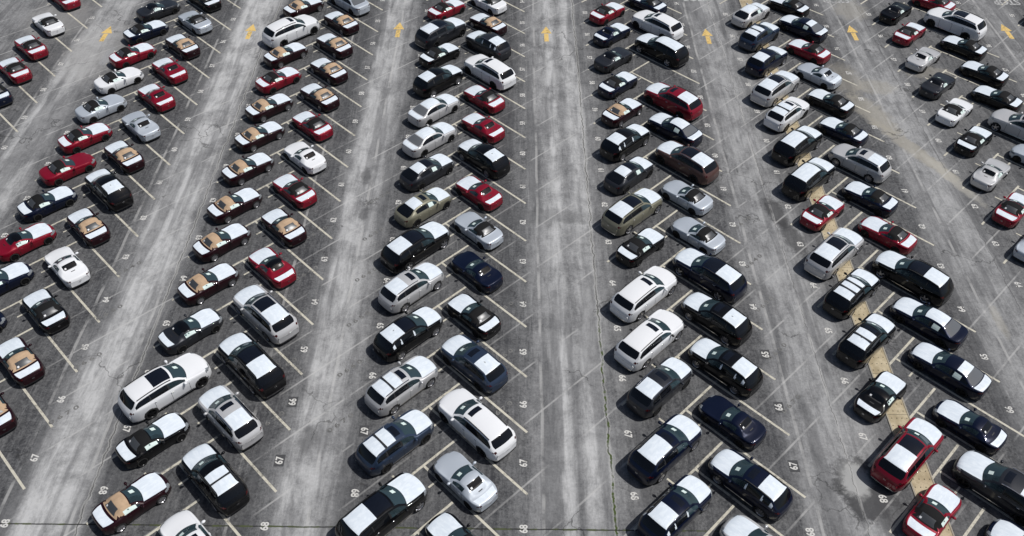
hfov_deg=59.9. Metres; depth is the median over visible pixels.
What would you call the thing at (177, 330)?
rear window
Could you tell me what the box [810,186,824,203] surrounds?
drain cover
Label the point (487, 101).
soft top roadster
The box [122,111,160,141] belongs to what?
hard top roadster
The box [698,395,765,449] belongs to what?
hard top roadster
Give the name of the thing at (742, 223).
road marking
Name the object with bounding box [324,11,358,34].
soft top roadster
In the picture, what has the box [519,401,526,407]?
road marking
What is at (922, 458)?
back window
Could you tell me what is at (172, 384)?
front window
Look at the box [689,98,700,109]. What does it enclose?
rear window
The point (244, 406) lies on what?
back window
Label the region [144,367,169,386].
roof window
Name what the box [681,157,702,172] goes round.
back window
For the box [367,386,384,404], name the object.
rear window
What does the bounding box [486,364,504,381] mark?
rear window
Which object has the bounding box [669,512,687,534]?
back window
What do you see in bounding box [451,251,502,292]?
hard top roadster
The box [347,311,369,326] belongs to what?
road marking
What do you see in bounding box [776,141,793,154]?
rear window
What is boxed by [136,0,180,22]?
hard top roadster
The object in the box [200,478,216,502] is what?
back window
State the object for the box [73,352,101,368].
road marking
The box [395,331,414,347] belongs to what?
back window
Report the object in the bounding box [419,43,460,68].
soft top roadster
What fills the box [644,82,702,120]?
crossover
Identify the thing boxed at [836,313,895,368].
compact crossover
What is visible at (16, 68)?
rear window
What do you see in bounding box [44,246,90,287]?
hard top roadster
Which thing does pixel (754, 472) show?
roof window
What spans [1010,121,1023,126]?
front window
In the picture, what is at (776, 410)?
road marking
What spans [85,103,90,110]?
rear window
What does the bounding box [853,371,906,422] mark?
hard top roadster
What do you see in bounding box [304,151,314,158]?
rear window
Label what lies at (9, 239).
rear window
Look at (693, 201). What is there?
soft top roadster
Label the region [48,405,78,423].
road marking
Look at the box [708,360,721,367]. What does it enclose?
front window
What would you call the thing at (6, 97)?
soft top roadster
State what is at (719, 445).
road marking
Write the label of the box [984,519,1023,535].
soft top roadster
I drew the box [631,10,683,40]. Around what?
crossover
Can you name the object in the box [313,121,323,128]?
rear window
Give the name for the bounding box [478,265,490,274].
rear window
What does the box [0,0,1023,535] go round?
ground
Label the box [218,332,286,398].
crossover
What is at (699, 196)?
rear window
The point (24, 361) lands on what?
rear window
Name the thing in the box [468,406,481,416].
roof window
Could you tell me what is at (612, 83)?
rear window
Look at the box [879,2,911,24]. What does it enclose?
hard top roadster
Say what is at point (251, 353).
roof window
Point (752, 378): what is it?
rear window
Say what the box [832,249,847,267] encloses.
back window
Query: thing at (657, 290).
front window
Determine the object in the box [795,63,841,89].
hard top roadster
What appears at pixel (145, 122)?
rear window
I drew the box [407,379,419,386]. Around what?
front window
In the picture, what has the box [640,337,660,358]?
back window
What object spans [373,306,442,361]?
compact crossover
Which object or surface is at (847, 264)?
drain cover
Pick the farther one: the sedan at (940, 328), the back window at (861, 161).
the back window at (861, 161)
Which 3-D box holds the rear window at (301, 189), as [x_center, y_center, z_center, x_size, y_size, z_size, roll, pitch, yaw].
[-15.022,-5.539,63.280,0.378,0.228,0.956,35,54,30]
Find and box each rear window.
[7,236,14,244]
[11,65,22,71]
[15,357,31,369]
[27,199,34,207]
[28,42,38,48]
[41,306,57,317]
[46,19,55,25]
[49,163,55,172]
[62,261,76,270]
[67,132,74,140]
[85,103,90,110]
[86,222,99,231]
[105,500,117,515]
[108,187,127,200]
[119,389,134,409]
[122,151,134,159]
[128,436,139,450]
[137,120,149,126]
[153,91,164,97]
[167,64,177,70]
[172,324,182,335]
[182,41,191,47]
[188,279,198,289]
[195,17,203,22]
[203,237,212,247]
[216,200,225,209]
[218,482,243,504]
[230,163,239,171]
[234,419,257,438]
[243,131,251,138]
[254,102,261,109]
[257,367,280,386]
[263,27,274,36]
[263,75,270,81]
[270,261,283,270]
[271,49,279,55]
[272,314,293,331]
[284,222,296,231]
[295,186,307,194]
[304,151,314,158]
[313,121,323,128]
[320,92,330,98]
[330,65,339,72]
[335,40,344,46]
[338,519,357,535]
[342,17,351,23]
[358,443,375,464]
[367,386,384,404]
[376,333,391,350]
[380,286,395,302]
[383,246,398,261]
[415,76,426,86]
[417,29,428,38]
[427,50,435,56]
[467,476,482,490]
[477,312,489,323]
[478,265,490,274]
[480,187,490,194]
[482,226,493,235]
[484,121,494,128]
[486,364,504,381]
[487,94,496,100]
[491,428,512,448]
[493,155,507,167]
[496,41,508,50]
[500,69,513,79]
[596,8,605,13]
[603,53,612,58]
[603,139,617,150]
[604,209,622,224]
[606,79,615,86]
[610,107,619,114]
[614,294,633,310]
[618,341,639,359]
[626,242,638,252]
[631,388,651,406]
[632,451,655,473]
[642,514,665,535]
[671,22,681,31]
[676,46,686,56]
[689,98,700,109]
[694,193,703,201]
[704,160,716,173]
[705,231,715,240]
[730,275,744,291]
[736,318,750,334]
[739,416,751,429]
[742,32,755,41]
[746,367,760,385]
[749,57,763,67]
[755,85,770,96]
[767,110,783,121]
[774,488,790,509]
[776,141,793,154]
[787,175,805,189]
[810,208,822,217]
[810,252,830,267]
[828,292,848,307]
[838,98,845,104]
[842,340,864,357]
[851,127,859,134]
[868,390,884,402]
[878,457,905,479]
[879,160,889,172]
[880,194,888,202]
[888,6,898,11]
[898,231,906,240]
[901,29,910,34]
[916,53,926,58]
[917,512,935,527]
[930,79,940,85]
[940,278,952,293]
[945,107,956,114]
[964,136,975,143]
[977,20,985,30]
[981,421,991,433]
[983,168,995,175]
[1003,205,1017,213]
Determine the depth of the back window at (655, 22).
79.38 m
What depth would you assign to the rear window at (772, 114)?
69.77 m
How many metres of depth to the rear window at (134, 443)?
48.05 m
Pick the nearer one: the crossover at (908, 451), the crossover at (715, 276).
the crossover at (908, 451)
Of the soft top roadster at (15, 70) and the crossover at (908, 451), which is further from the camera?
the soft top roadster at (15, 70)
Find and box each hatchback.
[394,187,451,227]
[399,153,453,191]
[603,156,653,194]
[731,2,769,27]
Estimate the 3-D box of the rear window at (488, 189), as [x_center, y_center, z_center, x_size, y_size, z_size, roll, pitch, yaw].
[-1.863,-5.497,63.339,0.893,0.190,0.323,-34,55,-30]
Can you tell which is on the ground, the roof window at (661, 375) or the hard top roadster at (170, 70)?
the hard top roadster at (170, 70)
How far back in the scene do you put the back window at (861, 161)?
65.50 m
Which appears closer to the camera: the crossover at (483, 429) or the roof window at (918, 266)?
the crossover at (483, 429)
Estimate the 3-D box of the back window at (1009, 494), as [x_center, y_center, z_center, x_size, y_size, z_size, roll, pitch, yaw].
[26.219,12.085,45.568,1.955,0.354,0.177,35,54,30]
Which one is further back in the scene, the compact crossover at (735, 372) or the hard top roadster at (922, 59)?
the hard top roadster at (922, 59)
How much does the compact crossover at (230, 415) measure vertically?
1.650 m
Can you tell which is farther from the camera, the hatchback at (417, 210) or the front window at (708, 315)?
the hatchback at (417, 210)
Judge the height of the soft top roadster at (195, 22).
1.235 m
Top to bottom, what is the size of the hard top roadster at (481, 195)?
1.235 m
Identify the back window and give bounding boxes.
[97,185,106,198]
[135,385,168,409]
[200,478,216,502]
[217,416,232,436]
[225,463,244,483]
[237,362,256,385]
[240,402,257,419]
[252,310,270,331]
[275,25,294,36]
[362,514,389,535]
[377,441,401,463]
[386,384,407,403]
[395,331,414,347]
[397,284,416,301]
[399,242,422,260]
[428,75,442,86]
[429,27,445,38]
[465,361,484,380]
[465,422,489,448]
[477,153,491,166]
[482,40,494,49]
[483,66,498,78]
[620,137,632,148]
[623,207,641,223]
[632,433,652,451]
[634,290,654,310]
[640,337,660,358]
[645,495,664,512]
[653,20,669,31]
[653,385,670,404]
[657,44,674,56]
[657,449,676,472]
[668,96,687,109]
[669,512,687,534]
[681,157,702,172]
[704,271,729,290]
[712,316,734,333]
[721,365,742,382]
[745,484,770,505]
[757,31,766,40]
[764,56,774,65]
[772,83,784,95]
[785,109,795,120]
[795,140,807,152]
[807,174,819,188]
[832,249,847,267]
[850,290,863,306]
[858,158,878,171]
[866,339,879,356]
[877,437,898,458]
[906,453,924,479]
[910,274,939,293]
[954,17,976,29]
[1003,489,1023,506]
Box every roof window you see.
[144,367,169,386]
[219,401,233,411]
[238,346,262,363]
[253,296,275,312]
[363,492,391,516]
[387,426,399,436]
[394,317,414,331]
[394,370,406,378]
[402,230,422,243]
[404,272,414,279]
[431,20,446,26]
[467,348,479,356]
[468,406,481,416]
[622,195,641,207]
[640,277,652,285]
[646,323,658,331]
[655,371,667,380]
[660,432,674,443]
[670,494,685,506]
[681,147,699,157]
[703,258,725,271]
[713,303,724,311]
[723,351,733,360]
[747,468,760,478]
[769,74,784,82]
[826,236,846,249]
[864,325,876,333]
[898,434,924,455]
[910,260,931,274]
[953,10,969,17]
[1004,471,1016,483]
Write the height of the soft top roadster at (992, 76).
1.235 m
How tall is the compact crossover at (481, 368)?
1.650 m
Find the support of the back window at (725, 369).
in the compact crossover at (735, 372)
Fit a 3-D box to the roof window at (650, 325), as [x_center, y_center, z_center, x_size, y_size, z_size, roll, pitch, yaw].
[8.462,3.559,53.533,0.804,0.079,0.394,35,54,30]
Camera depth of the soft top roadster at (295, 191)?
63.42 m
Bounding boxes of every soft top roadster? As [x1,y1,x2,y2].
[0,57,32,83]
[0,82,13,106]
[0,262,34,294]
[0,311,7,332]
[0,337,45,385]
[0,392,17,436]
[14,35,48,60]
[17,186,77,221]
[22,288,70,333]
[32,12,64,36]
[39,153,96,185]
[51,0,80,10]
[57,123,112,153]
[67,208,110,246]
[75,94,127,123]
[91,472,171,534]
[94,67,143,94]
[104,140,144,172]
[109,43,156,68]
[115,412,189,468]
[123,20,168,43]
[165,34,200,58]
[177,263,239,304]
[178,11,212,34]
[189,0,221,11]
[192,223,250,261]
[207,187,262,223]
[221,152,274,185]
[234,121,284,151]
[245,93,293,121]
[255,67,301,93]
[261,208,306,246]
[263,42,307,67]
[272,174,316,208]
[283,0,323,17]
[292,111,332,141]
[300,83,339,111]
[310,58,347,84]
[316,33,352,58]
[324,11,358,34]
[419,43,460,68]
[425,512,474,535]
[427,0,465,19]
[446,293,500,338]
[454,212,503,249]
[463,85,504,113]
[469,13,506,35]
[470,0,506,14]
[589,2,624,24]
[598,71,637,98]
[601,98,642,126]
[616,228,664,266]
[628,0,666,12]
[661,180,712,215]
[670,217,725,255]
[768,0,809,17]
[786,39,830,64]
[800,195,844,231]
[806,89,854,117]
[817,117,868,147]
[841,181,897,216]
[857,216,916,254]
[892,22,925,46]
[902,483,961,535]
[911,0,955,10]
[935,98,972,126]
[939,35,987,60]
[953,126,992,156]
[958,61,1008,87]
[970,85,1022,112]
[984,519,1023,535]
[991,192,1023,227]
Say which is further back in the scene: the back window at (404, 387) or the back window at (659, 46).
the back window at (659, 46)
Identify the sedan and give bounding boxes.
[160,510,210,535]
[331,0,369,15]
[402,122,456,157]
[408,93,459,127]
[647,112,702,146]
[719,515,772,535]
[777,15,827,42]
[889,297,967,349]
[907,342,990,400]
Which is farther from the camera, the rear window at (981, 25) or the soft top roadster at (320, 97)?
the rear window at (981, 25)
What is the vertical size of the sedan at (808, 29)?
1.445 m
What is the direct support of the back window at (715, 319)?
in the compact crossover at (725, 322)
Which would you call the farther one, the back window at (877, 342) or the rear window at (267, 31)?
the rear window at (267, 31)
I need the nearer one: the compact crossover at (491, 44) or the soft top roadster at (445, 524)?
the soft top roadster at (445, 524)
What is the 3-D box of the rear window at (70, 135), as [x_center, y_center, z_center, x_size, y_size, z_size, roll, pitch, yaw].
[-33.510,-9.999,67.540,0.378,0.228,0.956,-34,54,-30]
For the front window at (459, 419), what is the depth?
49.01 m
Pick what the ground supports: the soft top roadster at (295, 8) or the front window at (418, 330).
the soft top roadster at (295, 8)
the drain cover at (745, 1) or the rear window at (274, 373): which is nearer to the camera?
the rear window at (274, 373)
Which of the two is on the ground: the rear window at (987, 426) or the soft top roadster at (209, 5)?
the soft top roadster at (209, 5)
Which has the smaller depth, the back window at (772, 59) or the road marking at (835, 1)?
the back window at (772, 59)
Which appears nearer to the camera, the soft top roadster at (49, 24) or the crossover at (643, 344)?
the crossover at (643, 344)
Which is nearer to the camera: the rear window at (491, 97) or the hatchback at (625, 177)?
the hatchback at (625, 177)
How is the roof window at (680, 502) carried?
in the compact crossover at (679, 506)
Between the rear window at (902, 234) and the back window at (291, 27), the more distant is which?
the back window at (291, 27)
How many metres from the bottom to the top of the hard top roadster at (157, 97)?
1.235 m
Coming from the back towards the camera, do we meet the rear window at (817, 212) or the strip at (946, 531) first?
the rear window at (817, 212)
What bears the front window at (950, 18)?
in the crossover at (961, 23)
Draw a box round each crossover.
[84,168,133,210]
[118,353,211,422]
[181,443,249,515]
[198,385,263,450]
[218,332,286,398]
[233,284,298,344]
[262,14,319,47]
[335,472,427,535]
[355,409,433,475]
[364,355,437,416]
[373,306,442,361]
[378,262,443,313]
[380,221,449,273]
[413,64,462,96]
[415,17,466,49]
[438,388,515,461]
[440,334,507,393]
[457,139,509,178]
[464,54,515,90]
[465,30,510,60]
[600,123,649,161]
[601,188,662,235]
[610,266,676,322]
[614,309,683,371]
[626,357,691,417]
[627,414,701,485]
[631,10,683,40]
[634,33,688,67]
[637,474,711,535]
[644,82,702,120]
[655,140,718,184]
[672,247,746,302]
[681,292,752,345]
[688,338,762,396]
[708,448,792,520]
[738,22,779,51]
[745,46,787,76]
[750,70,799,106]
[763,97,809,131]
[771,125,822,165]
[781,157,834,200]
[804,227,863,279]
[822,268,879,318]
[828,143,891,183]
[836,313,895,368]
[870,417,943,491]
[872,250,953,305]
[923,7,986,40]
[951,450,1023,525]
[987,109,1023,140]
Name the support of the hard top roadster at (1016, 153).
on the ground
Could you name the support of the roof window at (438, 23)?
in the crossover at (431, 34)
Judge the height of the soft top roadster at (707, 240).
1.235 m
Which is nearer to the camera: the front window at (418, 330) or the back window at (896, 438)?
the back window at (896, 438)
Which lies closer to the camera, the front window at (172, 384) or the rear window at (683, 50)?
the front window at (172, 384)
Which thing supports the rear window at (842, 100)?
in the soft top roadster at (836, 105)
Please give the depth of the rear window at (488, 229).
60.42 m
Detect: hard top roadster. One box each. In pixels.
[0,223,56,261]
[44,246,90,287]
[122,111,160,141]
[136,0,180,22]
[137,83,175,111]
[152,57,187,84]
[158,308,223,354]
[248,247,296,288]
[284,141,326,174]
[433,451,497,511]
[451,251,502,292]
[455,176,502,211]
[461,113,504,143]
[593,23,630,46]
[594,47,632,72]
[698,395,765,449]
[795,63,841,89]
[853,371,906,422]
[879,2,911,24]
[905,47,940,72]
[919,72,955,99]
[931,399,1007,454]
[969,158,1010,191]
[1009,144,1023,163]
[1012,238,1023,262]
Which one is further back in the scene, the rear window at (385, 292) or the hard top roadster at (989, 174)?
the hard top roadster at (989, 174)
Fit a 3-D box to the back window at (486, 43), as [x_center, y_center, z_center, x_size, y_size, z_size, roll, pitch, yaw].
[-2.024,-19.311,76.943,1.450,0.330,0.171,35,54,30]
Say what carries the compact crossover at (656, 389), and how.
on the ground
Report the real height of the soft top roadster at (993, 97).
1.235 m
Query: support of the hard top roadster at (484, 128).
on the ground
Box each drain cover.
[740,0,752,2]
[787,121,798,133]
[798,158,810,165]
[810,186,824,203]
[822,219,836,236]
[824,237,851,267]
[837,268,852,280]
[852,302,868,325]
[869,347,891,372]
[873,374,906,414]
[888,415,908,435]
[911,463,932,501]
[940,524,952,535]
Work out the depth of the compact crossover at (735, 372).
51.95 m
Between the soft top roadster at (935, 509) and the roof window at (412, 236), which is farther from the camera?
the roof window at (412, 236)
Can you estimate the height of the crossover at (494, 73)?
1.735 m
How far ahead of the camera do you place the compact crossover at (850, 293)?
56.17 m
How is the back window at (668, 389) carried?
in the compact crossover at (656, 389)
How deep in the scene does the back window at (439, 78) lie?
72.91 m
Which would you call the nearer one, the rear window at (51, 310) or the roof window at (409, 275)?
the rear window at (51, 310)
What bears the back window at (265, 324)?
in the crossover at (267, 315)
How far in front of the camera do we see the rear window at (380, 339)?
52.93 m
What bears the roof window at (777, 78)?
in the crossover at (771, 89)
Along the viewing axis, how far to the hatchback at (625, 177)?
64.79 m
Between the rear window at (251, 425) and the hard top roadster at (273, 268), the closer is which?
the rear window at (251, 425)
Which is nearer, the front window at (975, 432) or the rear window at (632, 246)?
the front window at (975, 432)
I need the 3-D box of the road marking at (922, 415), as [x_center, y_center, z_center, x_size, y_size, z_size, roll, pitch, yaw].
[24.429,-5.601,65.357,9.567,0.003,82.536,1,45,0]
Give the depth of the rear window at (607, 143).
66.92 m
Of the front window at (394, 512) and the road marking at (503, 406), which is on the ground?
the road marking at (503, 406)
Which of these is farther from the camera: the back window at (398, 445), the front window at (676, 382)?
the front window at (676, 382)
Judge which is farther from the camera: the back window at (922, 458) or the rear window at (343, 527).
the back window at (922, 458)
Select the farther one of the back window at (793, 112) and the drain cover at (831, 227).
the back window at (793, 112)
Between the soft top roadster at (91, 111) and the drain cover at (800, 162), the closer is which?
the drain cover at (800, 162)
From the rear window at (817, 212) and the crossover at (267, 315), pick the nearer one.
the crossover at (267, 315)
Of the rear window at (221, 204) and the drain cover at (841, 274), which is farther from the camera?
the rear window at (221, 204)
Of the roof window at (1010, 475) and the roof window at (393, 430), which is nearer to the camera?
the roof window at (1010, 475)
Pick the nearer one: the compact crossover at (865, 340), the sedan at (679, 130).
the compact crossover at (865, 340)
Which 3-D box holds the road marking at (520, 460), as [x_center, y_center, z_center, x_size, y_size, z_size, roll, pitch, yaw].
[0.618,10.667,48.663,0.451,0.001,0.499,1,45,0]
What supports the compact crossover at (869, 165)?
on the ground
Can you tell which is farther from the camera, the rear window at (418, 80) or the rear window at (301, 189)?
the rear window at (418, 80)
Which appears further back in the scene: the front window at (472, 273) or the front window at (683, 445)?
the front window at (472, 273)
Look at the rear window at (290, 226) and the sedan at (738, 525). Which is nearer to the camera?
the sedan at (738, 525)
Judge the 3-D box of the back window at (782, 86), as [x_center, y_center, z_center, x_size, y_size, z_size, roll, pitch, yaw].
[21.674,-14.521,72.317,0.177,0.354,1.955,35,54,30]
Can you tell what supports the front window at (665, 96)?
in the crossover at (685, 104)
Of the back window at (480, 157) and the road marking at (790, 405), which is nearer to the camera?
the road marking at (790, 405)
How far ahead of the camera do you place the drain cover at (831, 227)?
62.46 m
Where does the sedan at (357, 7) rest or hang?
on the ground
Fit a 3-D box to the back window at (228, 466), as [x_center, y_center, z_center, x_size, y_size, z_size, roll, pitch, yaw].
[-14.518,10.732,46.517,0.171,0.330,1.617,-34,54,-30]
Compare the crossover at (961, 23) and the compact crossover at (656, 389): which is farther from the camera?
the crossover at (961, 23)
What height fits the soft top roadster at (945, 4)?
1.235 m
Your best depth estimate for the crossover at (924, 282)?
57.35 m
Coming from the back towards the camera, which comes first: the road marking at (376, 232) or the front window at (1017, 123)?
the front window at (1017, 123)
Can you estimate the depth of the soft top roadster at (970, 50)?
78.31 m
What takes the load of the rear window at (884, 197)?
in the soft top roadster at (878, 202)
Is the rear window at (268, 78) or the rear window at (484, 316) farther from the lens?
the rear window at (268, 78)
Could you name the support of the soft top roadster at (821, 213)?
on the ground
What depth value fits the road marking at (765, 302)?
57.31 m
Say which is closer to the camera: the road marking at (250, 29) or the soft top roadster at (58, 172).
the soft top roadster at (58, 172)
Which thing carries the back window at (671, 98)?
in the crossover at (685, 104)
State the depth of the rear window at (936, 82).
73.79 m
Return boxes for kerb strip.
[739,0,954,535]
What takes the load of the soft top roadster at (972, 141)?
on the ground
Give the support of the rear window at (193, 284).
in the soft top roadster at (199, 288)
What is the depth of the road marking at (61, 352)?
61.98 m
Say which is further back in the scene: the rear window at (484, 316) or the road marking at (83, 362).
the rear window at (484, 316)
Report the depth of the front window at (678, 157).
65.92 m
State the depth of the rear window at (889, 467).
46.95 m
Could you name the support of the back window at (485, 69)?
in the crossover at (494, 73)
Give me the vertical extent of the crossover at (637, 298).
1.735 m
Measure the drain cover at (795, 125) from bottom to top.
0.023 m
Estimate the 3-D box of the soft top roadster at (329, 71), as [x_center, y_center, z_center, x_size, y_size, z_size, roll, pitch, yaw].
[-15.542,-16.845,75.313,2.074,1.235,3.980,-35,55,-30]
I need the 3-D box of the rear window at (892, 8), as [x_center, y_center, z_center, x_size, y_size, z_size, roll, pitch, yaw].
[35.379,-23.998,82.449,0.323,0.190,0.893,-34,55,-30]
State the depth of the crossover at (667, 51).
76.92 m
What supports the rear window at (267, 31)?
in the crossover at (286, 30)
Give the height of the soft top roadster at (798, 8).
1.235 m
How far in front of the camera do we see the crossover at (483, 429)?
48.71 m
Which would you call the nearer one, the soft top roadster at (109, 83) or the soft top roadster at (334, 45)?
the soft top roadster at (109, 83)
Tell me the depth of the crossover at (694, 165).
65.67 m
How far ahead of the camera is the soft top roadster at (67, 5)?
82.67 m
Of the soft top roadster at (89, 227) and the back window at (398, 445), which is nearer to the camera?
the back window at (398, 445)
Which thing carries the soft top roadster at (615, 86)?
on the ground
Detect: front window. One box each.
[167,379,184,388]
[192,472,200,481]
[208,410,216,419]
[229,356,237,364]
[243,306,252,313]
[294,24,303,27]
[389,506,405,517]
[401,436,413,445]
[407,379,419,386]
[414,327,425,334]
[417,281,427,287]
[422,239,433,245]
[452,481,463,491]
[453,416,466,425]
[455,357,465,364]
[467,269,475,276]
[641,204,650,209]
[654,287,664,293]
[659,94,668,98]
[661,332,670,340]
[670,380,679,388]
[671,155,682,159]
[677,442,687,451]
[687,505,698,515]
[691,267,704,274]
[700,312,712,319]
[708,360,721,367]
[723,421,736,430]
[731,477,746,487]
[848,156,858,161]
[880,334,886,341]
[881,233,892,238]
[896,270,911,276]
[925,447,933,456]
[943,16,954,20]
[963,425,978,434]
[984,482,1005,492]
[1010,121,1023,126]
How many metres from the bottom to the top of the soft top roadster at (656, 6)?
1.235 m
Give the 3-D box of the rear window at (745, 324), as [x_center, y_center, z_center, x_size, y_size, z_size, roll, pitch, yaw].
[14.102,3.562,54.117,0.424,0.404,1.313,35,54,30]
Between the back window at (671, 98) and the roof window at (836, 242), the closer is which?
the roof window at (836, 242)
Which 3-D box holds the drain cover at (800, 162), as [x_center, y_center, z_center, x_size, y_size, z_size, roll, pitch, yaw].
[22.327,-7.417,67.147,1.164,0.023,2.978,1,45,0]
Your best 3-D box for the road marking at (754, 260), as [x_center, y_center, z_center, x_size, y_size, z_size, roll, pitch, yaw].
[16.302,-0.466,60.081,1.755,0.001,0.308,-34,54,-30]
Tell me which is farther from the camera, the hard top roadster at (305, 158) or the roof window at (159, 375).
the hard top roadster at (305, 158)
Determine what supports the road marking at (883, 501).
on the ground
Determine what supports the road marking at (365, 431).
on the ground
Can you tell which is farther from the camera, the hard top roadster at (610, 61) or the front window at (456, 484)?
the hard top roadster at (610, 61)
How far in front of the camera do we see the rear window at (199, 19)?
80.01 m
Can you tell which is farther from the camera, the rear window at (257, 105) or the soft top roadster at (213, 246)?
the rear window at (257, 105)
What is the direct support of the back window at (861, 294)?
in the compact crossover at (850, 293)
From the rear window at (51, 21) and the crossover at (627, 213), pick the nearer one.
the crossover at (627, 213)
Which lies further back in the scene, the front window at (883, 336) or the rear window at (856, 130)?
the rear window at (856, 130)
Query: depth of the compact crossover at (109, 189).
62.80 m
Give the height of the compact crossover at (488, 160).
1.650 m
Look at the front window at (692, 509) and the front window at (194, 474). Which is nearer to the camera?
the front window at (692, 509)
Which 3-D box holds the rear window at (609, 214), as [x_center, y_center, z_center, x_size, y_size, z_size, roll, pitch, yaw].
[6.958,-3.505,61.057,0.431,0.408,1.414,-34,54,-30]
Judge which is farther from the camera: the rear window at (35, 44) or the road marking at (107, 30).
the road marking at (107, 30)
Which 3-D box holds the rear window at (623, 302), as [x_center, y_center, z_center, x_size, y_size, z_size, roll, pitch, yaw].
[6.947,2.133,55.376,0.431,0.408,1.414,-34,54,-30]
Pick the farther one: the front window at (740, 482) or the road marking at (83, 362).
the road marking at (83, 362)
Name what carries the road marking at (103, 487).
on the ground
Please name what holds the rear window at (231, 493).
in the compact crossover at (213, 475)
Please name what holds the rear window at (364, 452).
in the compact crossover at (384, 448)
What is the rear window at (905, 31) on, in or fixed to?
in the soft top roadster at (908, 33)
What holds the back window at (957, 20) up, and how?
in the crossover at (961, 23)
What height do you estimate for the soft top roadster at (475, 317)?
1.235 m
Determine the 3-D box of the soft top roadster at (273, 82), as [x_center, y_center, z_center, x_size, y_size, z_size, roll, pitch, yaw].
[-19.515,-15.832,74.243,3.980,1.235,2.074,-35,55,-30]
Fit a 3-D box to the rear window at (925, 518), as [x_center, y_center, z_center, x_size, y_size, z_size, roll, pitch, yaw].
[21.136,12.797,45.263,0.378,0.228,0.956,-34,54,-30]
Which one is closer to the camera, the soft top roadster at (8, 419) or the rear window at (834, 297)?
the soft top roadster at (8, 419)
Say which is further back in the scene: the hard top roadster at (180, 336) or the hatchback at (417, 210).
the hatchback at (417, 210)
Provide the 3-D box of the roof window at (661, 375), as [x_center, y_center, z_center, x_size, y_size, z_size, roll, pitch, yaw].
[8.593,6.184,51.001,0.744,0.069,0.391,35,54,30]
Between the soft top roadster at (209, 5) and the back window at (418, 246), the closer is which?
the back window at (418, 246)
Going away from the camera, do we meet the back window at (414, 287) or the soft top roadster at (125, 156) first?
the back window at (414, 287)
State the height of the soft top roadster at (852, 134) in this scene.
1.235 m
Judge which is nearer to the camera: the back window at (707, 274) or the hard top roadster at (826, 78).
the back window at (707, 274)
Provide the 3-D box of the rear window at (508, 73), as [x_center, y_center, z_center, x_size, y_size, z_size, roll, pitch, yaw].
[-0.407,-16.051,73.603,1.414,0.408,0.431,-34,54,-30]
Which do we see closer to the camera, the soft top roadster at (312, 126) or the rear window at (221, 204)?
the rear window at (221, 204)
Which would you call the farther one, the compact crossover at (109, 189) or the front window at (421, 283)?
the compact crossover at (109, 189)
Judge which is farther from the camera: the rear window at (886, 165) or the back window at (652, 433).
the rear window at (886, 165)
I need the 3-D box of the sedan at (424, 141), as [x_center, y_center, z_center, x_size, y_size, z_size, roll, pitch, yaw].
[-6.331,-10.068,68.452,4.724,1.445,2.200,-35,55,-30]
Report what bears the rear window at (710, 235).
in the soft top roadster at (707, 240)
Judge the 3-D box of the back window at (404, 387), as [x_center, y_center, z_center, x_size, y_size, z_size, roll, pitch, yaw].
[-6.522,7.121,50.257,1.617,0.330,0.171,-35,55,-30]
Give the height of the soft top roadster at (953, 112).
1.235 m
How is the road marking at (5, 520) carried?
on the ground
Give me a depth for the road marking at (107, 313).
56.22 m
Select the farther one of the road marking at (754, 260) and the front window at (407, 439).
the road marking at (754, 260)
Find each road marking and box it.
[0,0,101,131]
[0,0,240,489]
[0,519,9,527]
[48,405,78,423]
[57,396,65,402]
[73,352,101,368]
[86,0,382,535]
[96,305,121,319]
[99,26,111,40]
[99,486,107,493]
[116,261,140,274]
[245,24,255,38]
[260,522,268,529]
[262,411,283,427]
[273,455,285,465]
[275,456,282,463]
[287,397,298,406]
[296,266,317,279]
[327,413,352,431]
[337,360,361,376]
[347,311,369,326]
[351,489,359,496]
[355,0,527,535]
[355,268,376,281]
[358,425,369,436]
[363,228,382,239]
[369,191,389,202]
[394,23,403,36]
[494,302,512,314]
[496,401,511,414]
[497,349,512,360]
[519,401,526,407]
[519,459,526,466]
[519,525,527,532]
[541,27,550,40]
[582,0,805,535]
[630,492,638,499]
[702,29,711,43]
[719,0,1023,535]
[735,216,750,227]
[745,254,761,267]
[756,297,773,310]
[760,350,770,358]
[768,343,786,359]
[773,402,784,412]
[775,404,782,410]
[781,395,800,412]
[787,460,799,471]
[789,462,797,469]
[805,528,814,535]
[823,0,848,2]
[847,26,858,39]
[860,0,1023,263]
[878,495,887,502]
[994,0,1020,4]
[1001,24,1013,38]
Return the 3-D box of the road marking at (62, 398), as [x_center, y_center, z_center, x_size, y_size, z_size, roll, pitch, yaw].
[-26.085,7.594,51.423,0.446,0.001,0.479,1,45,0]
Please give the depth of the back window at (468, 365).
51.51 m
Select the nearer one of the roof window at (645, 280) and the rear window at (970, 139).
the roof window at (645, 280)
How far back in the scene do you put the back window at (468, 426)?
48.27 m

